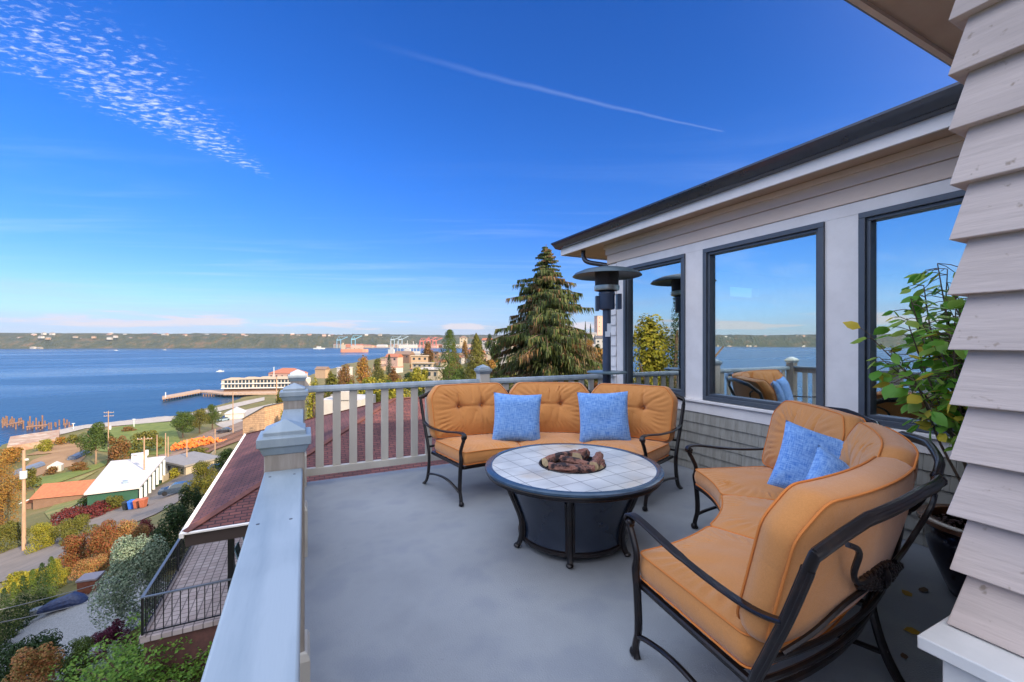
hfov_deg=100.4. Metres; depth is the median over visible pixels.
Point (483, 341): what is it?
slope house
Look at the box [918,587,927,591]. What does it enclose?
fallen leaf
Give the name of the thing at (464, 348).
slope tree
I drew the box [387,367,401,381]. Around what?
slope tree
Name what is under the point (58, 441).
scrub bush
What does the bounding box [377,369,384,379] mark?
slope tree
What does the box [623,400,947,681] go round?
curved sofa
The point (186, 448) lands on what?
utility pole
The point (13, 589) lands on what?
column hedge tree
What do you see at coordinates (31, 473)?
scrub bush
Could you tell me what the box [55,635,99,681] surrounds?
juniper
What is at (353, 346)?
port shed
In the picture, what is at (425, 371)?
hillside tree
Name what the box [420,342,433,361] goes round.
slope tree
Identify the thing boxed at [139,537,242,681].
terrace
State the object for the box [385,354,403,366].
slope house
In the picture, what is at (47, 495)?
orange roofed house
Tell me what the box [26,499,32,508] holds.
utility box
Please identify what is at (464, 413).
curved sofa
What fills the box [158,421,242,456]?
waterfront road
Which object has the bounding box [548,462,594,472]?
fire log
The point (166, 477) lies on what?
garden wall
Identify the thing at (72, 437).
scrub bush
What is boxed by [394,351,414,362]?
slope house
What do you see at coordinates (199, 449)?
scrub bush
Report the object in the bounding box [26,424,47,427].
cross beam
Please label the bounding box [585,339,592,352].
slope tree
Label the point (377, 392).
slope tree
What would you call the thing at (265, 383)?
pier building
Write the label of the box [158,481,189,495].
parked car
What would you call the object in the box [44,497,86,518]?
front lawn
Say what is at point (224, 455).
round tree
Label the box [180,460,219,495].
round tree
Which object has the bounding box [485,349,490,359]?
slope house
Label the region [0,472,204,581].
road
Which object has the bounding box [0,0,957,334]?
sky
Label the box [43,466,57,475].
scrub bush
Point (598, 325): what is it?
tower block
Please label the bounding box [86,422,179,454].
park lawn
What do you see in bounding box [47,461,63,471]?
white pump box
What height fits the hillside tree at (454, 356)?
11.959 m
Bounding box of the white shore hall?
[305,377,310,385]
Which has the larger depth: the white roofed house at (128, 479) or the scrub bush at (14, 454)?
the scrub bush at (14, 454)
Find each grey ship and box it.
[386,343,405,354]
[405,340,422,354]
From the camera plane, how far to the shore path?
179.72 m
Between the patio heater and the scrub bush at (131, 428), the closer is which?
the patio heater
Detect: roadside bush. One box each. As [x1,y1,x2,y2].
[0,520,31,552]
[23,522,60,554]
[52,513,98,545]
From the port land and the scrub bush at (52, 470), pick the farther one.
the port land
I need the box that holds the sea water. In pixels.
[0,348,470,446]
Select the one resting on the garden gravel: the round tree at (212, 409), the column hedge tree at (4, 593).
the column hedge tree at (4, 593)
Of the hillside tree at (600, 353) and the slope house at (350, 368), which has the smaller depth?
the hillside tree at (600, 353)
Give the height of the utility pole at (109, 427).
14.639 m
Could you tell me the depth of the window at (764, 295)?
4.51 m
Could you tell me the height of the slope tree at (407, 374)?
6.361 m
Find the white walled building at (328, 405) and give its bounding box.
[324,391,375,414]
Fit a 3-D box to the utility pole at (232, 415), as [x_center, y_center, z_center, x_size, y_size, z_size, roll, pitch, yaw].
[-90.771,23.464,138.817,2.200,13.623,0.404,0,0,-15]
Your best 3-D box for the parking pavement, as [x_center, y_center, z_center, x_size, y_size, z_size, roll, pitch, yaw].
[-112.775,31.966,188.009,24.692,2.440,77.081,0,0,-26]
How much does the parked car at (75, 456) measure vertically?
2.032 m
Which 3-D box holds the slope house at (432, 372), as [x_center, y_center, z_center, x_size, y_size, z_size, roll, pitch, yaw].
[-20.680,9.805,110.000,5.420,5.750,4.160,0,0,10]
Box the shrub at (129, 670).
[42,610,212,681]
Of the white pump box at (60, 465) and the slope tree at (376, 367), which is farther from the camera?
the slope tree at (376, 367)
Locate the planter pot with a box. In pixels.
[916,504,966,597]
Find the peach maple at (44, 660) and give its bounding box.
[1,641,64,681]
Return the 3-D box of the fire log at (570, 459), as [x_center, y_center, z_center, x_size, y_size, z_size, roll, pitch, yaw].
[0.502,0.964,3.406,0.244,0.089,0.073,0,0,18]
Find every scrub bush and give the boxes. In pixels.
[0,447,23,464]
[15,467,41,489]
[33,438,52,451]
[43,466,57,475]
[52,437,66,444]
[62,434,81,443]
[67,461,90,470]
[106,435,131,463]
[121,426,136,431]
[123,430,166,455]
[169,466,179,478]
[188,447,209,453]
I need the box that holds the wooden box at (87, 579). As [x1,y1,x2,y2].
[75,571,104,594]
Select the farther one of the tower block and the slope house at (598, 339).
the tower block
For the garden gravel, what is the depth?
15.88 m
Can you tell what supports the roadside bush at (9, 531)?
on the ground at (35, 516)
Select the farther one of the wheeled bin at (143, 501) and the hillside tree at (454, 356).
the hillside tree at (454, 356)
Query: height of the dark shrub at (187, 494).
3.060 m
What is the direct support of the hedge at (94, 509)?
on the ground at (35, 516)
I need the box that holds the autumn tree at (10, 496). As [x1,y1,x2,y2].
[0,454,26,524]
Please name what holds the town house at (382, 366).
on the ground at (35, 516)
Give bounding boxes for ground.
[0,345,587,681]
[198,430,242,451]
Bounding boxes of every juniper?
[0,628,68,681]
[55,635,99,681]
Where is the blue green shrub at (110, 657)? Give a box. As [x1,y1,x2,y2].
[79,643,131,681]
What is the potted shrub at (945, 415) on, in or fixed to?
on the planter pot
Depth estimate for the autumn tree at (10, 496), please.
61.98 m
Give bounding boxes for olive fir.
[459,333,492,378]
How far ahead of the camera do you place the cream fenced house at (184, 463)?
84.49 m
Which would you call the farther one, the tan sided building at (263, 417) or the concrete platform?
the concrete platform
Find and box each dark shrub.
[140,503,187,573]
[178,484,204,525]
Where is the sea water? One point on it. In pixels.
(79, 387)
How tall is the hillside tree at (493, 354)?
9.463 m
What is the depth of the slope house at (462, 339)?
416.94 m
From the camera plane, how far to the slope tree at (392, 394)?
51.73 m
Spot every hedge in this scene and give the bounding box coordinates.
[50,504,83,525]
[74,497,86,510]
[76,500,119,518]
[103,495,124,511]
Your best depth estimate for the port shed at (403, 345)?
2140.30 m
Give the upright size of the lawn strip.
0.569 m
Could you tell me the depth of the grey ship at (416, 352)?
960.90 m
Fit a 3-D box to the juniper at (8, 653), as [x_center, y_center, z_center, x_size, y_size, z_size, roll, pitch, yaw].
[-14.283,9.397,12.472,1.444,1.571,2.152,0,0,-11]
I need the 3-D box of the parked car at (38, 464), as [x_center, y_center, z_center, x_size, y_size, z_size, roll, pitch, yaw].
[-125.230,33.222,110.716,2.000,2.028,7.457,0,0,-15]
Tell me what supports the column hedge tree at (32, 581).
on the garden gravel
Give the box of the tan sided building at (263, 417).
[242,402,282,434]
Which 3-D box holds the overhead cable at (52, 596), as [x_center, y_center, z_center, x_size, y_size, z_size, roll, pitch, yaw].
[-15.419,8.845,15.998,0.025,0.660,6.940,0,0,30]
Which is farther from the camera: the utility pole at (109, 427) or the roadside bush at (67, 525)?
the utility pole at (109, 427)
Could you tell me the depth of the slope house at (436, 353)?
208.95 m
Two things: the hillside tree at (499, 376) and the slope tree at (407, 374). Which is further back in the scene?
the slope tree at (407, 374)
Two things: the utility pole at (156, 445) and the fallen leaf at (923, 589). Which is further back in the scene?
the utility pole at (156, 445)
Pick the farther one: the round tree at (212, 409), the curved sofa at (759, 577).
the round tree at (212, 409)
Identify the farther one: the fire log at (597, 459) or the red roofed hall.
the red roofed hall
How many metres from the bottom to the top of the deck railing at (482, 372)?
1.285 m
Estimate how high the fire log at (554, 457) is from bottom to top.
0.096 m
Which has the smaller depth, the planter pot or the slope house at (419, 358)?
the planter pot
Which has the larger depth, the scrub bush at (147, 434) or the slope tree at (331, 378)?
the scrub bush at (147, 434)
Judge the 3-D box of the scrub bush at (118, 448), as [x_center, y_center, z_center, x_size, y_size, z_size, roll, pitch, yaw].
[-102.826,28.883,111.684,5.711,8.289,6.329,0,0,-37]
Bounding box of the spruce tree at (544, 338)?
[484,246,602,388]
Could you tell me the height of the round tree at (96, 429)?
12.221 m
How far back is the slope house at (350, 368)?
299.35 m
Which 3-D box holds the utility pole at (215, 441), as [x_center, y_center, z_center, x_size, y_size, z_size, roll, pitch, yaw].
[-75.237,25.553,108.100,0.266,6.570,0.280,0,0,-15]
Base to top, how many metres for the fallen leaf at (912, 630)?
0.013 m
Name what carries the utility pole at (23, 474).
on the ground at (35, 516)
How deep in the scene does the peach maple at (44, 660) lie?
11.32 m
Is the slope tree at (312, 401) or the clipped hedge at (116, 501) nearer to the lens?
the slope tree at (312, 401)
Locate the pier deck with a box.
[162,389,277,400]
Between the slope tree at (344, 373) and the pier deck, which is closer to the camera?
the slope tree at (344, 373)
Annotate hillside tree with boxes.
[406,367,428,391]
[419,368,432,395]
[446,343,457,369]
[451,368,465,379]
[487,360,496,377]
[488,344,499,364]
[490,366,509,377]
[592,348,602,363]
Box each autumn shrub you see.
[0,567,45,593]
[40,557,71,587]
[57,532,98,575]
[67,553,111,580]
[84,519,131,562]
[111,519,149,555]
[139,518,155,538]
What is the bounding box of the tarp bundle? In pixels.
[30,591,88,615]
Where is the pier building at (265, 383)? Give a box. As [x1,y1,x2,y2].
[221,376,289,391]
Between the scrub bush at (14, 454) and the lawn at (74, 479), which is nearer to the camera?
the lawn at (74, 479)
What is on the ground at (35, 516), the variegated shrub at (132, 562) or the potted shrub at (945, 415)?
the variegated shrub at (132, 562)
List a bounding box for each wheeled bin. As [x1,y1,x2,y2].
[121,500,128,509]
[126,499,134,508]
[132,498,140,508]
[138,497,148,507]
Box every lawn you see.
[34,470,97,491]
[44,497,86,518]
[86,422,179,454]
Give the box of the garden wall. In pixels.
[162,472,172,482]
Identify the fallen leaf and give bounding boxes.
[900,652,907,658]
[901,589,911,596]
[903,627,919,634]
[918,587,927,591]
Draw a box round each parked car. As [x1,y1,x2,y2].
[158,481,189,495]
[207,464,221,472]
[216,427,231,432]
[217,417,229,420]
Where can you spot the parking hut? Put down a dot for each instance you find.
(238, 412)
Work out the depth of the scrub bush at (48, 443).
130.53 m
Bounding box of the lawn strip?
[32,460,109,485]
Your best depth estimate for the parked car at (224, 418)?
170.88 m
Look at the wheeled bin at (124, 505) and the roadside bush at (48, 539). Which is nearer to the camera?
the roadside bush at (48, 539)
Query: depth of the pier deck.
273.66 m
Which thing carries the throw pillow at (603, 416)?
on the curved sofa at (464, 413)
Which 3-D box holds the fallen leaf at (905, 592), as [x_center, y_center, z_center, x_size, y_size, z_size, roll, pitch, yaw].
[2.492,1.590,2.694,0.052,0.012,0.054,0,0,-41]
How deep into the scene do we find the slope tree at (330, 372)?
159.14 m
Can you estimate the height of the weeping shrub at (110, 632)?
0.948 m
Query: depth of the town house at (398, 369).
407.89 m
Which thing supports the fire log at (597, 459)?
on the fire table
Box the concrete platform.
[7,429,59,449]
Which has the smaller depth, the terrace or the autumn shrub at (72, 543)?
the terrace
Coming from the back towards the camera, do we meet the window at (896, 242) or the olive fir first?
the olive fir
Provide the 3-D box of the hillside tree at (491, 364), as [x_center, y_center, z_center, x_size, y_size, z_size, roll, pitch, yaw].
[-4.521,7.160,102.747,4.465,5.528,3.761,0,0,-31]
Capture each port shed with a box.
[351,345,362,347]
[363,345,373,347]
[398,344,417,347]
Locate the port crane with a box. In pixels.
[390,336,400,347]
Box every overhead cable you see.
[0,553,185,609]
[0,578,162,622]
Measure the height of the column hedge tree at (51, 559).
2.238 m
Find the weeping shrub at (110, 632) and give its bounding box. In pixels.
[90,618,135,661]
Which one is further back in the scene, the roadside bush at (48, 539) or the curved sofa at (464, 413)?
the roadside bush at (48, 539)
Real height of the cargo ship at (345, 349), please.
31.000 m
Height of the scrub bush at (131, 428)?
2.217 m
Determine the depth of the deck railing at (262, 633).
0.95 m
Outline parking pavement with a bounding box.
[215,403,275,427]
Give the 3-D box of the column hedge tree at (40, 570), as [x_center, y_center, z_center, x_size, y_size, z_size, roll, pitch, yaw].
[-20.277,10.665,18.430,0.733,2.226,0.751,0,0,-39]
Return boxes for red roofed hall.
[268,368,307,376]
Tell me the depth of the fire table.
3.08 m
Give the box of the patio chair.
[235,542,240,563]
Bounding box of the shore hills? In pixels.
[0,333,501,348]
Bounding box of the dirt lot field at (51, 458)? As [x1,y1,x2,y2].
[15,449,85,477]
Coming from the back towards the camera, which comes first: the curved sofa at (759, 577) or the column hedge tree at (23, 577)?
the column hedge tree at (23, 577)
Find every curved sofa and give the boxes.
[419,381,685,510]
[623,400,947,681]
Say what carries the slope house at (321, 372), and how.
on the ground at (35, 516)
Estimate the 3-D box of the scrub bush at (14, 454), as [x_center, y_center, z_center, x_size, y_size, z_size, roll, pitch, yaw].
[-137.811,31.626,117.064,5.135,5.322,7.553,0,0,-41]
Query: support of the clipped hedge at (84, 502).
on the ground at (35, 516)
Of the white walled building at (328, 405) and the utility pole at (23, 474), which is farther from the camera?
the utility pole at (23, 474)
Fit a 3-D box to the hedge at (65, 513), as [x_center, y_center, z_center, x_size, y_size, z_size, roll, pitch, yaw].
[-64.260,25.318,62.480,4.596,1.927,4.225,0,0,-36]
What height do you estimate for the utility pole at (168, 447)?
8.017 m
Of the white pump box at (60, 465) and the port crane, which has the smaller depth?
the white pump box at (60, 465)
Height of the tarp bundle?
0.591 m
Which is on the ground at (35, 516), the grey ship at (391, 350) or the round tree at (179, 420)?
the round tree at (179, 420)
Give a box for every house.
[29,479,94,509]
[84,452,165,513]
[164,451,220,476]
[179,397,564,586]
[315,366,329,377]
[336,367,352,376]
[373,364,385,370]
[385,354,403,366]
[390,366,402,372]
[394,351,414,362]
[410,355,428,368]
[411,362,435,373]
[420,367,443,388]
[433,351,438,364]
[459,336,466,345]
[482,338,491,348]
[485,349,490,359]
[551,0,1023,681]
[594,336,602,347]
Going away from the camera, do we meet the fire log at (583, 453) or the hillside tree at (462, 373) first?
the fire log at (583, 453)
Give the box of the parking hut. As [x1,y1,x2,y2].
[225,407,246,418]
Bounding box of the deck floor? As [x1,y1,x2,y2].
[305,459,956,681]
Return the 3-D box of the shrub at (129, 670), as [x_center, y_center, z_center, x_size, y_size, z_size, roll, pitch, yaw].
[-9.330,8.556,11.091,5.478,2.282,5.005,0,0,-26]
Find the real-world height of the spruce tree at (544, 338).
16.475 m
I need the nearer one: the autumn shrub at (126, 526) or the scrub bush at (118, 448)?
the autumn shrub at (126, 526)
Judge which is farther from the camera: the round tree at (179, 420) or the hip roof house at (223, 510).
the round tree at (179, 420)
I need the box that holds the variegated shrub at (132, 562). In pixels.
[87,533,171,632]
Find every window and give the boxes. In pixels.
[623,254,684,396]
[703,222,824,409]
[858,190,967,435]
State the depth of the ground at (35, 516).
107.29 m
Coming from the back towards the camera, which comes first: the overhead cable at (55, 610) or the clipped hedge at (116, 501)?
the clipped hedge at (116, 501)
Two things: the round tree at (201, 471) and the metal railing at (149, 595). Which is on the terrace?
the metal railing at (149, 595)
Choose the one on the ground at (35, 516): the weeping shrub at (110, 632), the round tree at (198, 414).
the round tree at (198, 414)
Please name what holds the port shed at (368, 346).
on the port land
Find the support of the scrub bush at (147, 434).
on the ground at (35, 516)
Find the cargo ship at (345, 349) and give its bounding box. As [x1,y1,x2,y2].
[340,343,367,351]
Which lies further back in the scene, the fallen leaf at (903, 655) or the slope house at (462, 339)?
the slope house at (462, 339)
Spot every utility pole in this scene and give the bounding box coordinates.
[19,450,28,550]
[104,411,113,463]
[137,436,152,469]
[156,435,157,456]
[167,436,168,456]
[186,439,187,456]
[214,429,215,452]
[229,393,236,432]
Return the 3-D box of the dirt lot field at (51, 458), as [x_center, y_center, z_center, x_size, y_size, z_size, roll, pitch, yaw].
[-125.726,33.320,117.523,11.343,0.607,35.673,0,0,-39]
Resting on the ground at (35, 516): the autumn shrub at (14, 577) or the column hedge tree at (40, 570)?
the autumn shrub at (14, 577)
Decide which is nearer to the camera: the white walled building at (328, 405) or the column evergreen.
the white walled building at (328, 405)
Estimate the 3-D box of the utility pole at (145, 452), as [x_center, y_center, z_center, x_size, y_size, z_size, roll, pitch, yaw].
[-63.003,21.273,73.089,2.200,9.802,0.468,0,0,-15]
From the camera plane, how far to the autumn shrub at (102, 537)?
23.95 m
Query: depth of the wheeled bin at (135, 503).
57.82 m
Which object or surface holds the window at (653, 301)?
in the house at (751, 288)
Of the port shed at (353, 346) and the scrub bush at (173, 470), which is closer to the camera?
the scrub bush at (173, 470)
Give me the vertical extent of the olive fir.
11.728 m
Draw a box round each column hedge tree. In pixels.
[0,588,15,647]
[0,606,8,650]
[6,582,25,637]
[11,575,35,628]
[22,569,44,622]
[30,562,52,607]
[41,556,61,602]
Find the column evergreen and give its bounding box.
[430,329,467,380]
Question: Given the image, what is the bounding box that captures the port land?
[325,347,471,347]
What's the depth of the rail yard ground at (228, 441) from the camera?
122.87 m
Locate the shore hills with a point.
(100, 340)
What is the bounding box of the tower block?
[594,316,602,335]
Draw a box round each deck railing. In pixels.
[201,369,310,681]
[305,365,612,476]
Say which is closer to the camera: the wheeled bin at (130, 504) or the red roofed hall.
the wheeled bin at (130, 504)
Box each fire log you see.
[542,450,576,466]
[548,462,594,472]
[560,455,588,464]
[572,448,589,459]
[589,451,603,470]
[598,459,604,469]
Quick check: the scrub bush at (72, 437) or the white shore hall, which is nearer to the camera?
the scrub bush at (72, 437)
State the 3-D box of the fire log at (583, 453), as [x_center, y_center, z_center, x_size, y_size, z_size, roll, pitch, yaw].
[0.577,0.957,3.566,0.110,0.114,0.191,0,0,33]
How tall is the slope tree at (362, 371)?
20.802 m
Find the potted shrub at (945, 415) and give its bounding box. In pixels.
[843,263,968,481]
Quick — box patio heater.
[572,266,641,382]
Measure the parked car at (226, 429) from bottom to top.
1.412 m
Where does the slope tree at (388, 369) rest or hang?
on the ground at (35, 516)
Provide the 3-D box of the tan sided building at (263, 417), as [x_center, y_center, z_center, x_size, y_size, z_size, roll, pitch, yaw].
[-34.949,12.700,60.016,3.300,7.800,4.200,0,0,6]
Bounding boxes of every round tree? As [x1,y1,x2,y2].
[74,422,113,463]
[169,411,195,437]
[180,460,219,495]
[190,408,210,432]
[205,404,222,428]
[214,448,233,470]
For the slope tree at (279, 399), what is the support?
on the ground at (35, 516)
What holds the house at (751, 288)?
on the ground at (35, 516)
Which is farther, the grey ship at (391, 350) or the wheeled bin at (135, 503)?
the grey ship at (391, 350)
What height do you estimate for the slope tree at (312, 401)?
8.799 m
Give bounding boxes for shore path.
[60,397,264,434]
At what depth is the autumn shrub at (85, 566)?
21.38 m
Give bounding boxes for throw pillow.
[492,392,541,440]
[577,391,630,442]
[767,420,843,488]
[805,445,849,479]
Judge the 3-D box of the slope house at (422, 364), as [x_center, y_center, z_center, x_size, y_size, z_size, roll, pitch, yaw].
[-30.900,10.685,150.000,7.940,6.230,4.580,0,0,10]
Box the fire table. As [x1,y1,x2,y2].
[485,443,663,568]
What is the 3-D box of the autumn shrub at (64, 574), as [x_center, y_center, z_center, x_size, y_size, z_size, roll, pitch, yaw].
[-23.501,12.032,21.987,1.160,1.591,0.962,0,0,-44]
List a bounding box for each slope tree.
[272,389,282,403]
[305,377,318,418]
[324,371,334,392]
[324,374,339,397]
[337,364,354,384]
[355,355,371,383]
[358,377,382,401]
[371,358,384,381]
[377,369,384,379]
[384,354,394,374]
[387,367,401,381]
[388,379,410,398]
[403,372,410,394]
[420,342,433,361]
[461,340,468,361]
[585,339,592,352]
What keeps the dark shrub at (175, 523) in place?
on the ground at (35, 516)
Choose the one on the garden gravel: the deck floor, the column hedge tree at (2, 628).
the column hedge tree at (2, 628)
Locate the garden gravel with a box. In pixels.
[0,570,166,681]
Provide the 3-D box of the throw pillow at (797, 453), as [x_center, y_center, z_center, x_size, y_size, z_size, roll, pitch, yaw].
[2.020,0.825,2.830,0.470,0.470,0.156,18,-15,29]
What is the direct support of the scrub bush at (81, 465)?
on the ground at (35, 516)
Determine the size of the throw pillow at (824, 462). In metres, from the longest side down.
0.440 x 0.440 x 0.159 m
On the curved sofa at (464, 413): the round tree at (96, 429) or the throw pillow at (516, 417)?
the throw pillow at (516, 417)
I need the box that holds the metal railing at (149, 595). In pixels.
[140,538,231,635]
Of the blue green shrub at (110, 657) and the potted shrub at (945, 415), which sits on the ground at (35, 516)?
the blue green shrub at (110, 657)
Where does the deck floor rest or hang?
on the house at (751, 288)
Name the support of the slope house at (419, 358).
on the ground at (35, 516)
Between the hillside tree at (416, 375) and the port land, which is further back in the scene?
the port land
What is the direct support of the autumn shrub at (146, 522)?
on the ground at (35, 516)

